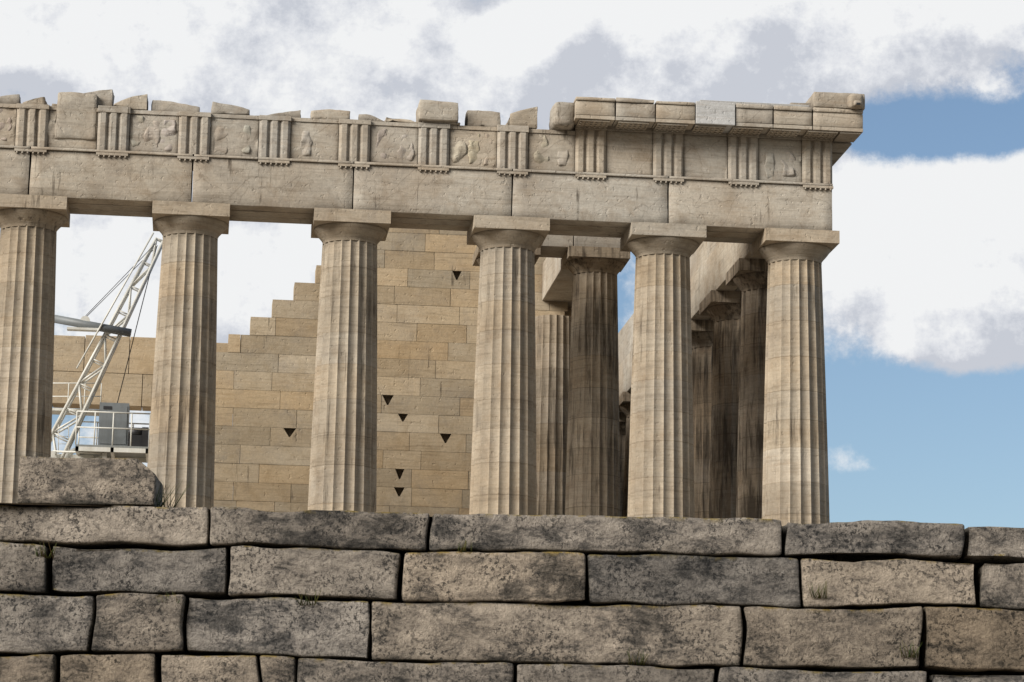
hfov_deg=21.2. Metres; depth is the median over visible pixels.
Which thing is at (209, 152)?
frieze backer blocks
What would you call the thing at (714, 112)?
marble cornice block
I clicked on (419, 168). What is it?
regulae
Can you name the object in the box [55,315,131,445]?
crane cabinet cylinder
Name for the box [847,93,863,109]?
lion head spout
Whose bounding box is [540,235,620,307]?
pronaos architrave beam
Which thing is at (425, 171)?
front guttae
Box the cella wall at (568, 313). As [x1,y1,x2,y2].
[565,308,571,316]
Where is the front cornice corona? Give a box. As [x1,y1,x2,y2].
[573,97,862,127]
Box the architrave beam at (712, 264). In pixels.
[618,242,763,411]
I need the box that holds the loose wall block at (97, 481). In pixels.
[18,456,162,506]
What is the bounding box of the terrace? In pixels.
[0,503,431,518]
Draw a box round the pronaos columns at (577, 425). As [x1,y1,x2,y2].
[472,246,629,516]
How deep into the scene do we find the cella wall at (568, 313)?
86.89 m
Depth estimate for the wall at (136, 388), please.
103.06 m
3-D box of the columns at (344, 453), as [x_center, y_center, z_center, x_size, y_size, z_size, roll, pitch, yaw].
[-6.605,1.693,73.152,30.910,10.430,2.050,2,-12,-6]
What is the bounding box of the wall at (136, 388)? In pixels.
[52,335,233,410]
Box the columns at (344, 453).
[0,193,839,525]
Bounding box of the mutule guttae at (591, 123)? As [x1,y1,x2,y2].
[578,122,835,138]
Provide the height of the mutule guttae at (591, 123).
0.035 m
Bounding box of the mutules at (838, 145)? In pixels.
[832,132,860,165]
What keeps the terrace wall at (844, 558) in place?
on the ground
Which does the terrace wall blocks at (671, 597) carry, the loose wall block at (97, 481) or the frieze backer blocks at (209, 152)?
the loose wall block at (97, 481)
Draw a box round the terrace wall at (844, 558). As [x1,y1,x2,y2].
[46,519,1003,681]
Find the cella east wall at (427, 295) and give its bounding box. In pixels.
[214,228,567,516]
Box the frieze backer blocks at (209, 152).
[31,127,353,169]
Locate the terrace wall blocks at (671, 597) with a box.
[0,505,1023,681]
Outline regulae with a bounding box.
[14,148,832,188]
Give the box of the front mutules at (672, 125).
[576,119,837,138]
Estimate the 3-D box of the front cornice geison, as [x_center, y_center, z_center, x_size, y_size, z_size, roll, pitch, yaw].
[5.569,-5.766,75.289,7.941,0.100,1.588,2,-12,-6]
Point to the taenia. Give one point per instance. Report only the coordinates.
(404, 165)
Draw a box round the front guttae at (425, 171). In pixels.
[16,151,831,190]
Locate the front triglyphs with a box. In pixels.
[15,103,832,183]
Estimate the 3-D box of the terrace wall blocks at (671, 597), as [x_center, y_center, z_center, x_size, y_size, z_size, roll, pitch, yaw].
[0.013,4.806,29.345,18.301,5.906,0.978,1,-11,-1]
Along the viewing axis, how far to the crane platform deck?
86.62 m
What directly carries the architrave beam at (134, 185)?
on the columns at (344, 453)
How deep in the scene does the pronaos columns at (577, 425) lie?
78.67 m
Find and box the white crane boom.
[51,232,162,462]
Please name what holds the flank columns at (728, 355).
on the steps and floor of the temple base
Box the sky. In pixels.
[0,0,1023,528]
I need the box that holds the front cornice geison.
[574,115,862,142]
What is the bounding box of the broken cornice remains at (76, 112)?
[0,89,574,140]
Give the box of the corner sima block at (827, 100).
[790,92,864,110]
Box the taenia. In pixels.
[0,145,832,185]
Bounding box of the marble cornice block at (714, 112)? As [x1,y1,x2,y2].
[691,100,809,132]
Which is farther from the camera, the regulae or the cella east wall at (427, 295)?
the cella east wall at (427, 295)
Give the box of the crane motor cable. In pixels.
[86,243,157,446]
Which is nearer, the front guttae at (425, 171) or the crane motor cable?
the front guttae at (425, 171)
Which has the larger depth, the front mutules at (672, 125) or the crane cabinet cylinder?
the crane cabinet cylinder
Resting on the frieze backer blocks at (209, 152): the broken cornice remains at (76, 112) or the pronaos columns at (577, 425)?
the broken cornice remains at (76, 112)
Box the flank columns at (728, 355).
[619,258,767,518]
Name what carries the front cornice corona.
on the front cornice geison
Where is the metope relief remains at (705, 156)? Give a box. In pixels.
[0,108,801,181]
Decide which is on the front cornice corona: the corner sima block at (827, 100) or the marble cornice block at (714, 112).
the corner sima block at (827, 100)
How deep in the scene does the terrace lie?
29.55 m
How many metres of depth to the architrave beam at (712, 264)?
85.00 m
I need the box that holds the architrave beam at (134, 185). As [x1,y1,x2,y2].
[0,148,831,243]
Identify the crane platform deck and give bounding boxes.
[75,444,147,457]
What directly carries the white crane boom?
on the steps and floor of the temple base
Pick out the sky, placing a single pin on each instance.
(923, 282)

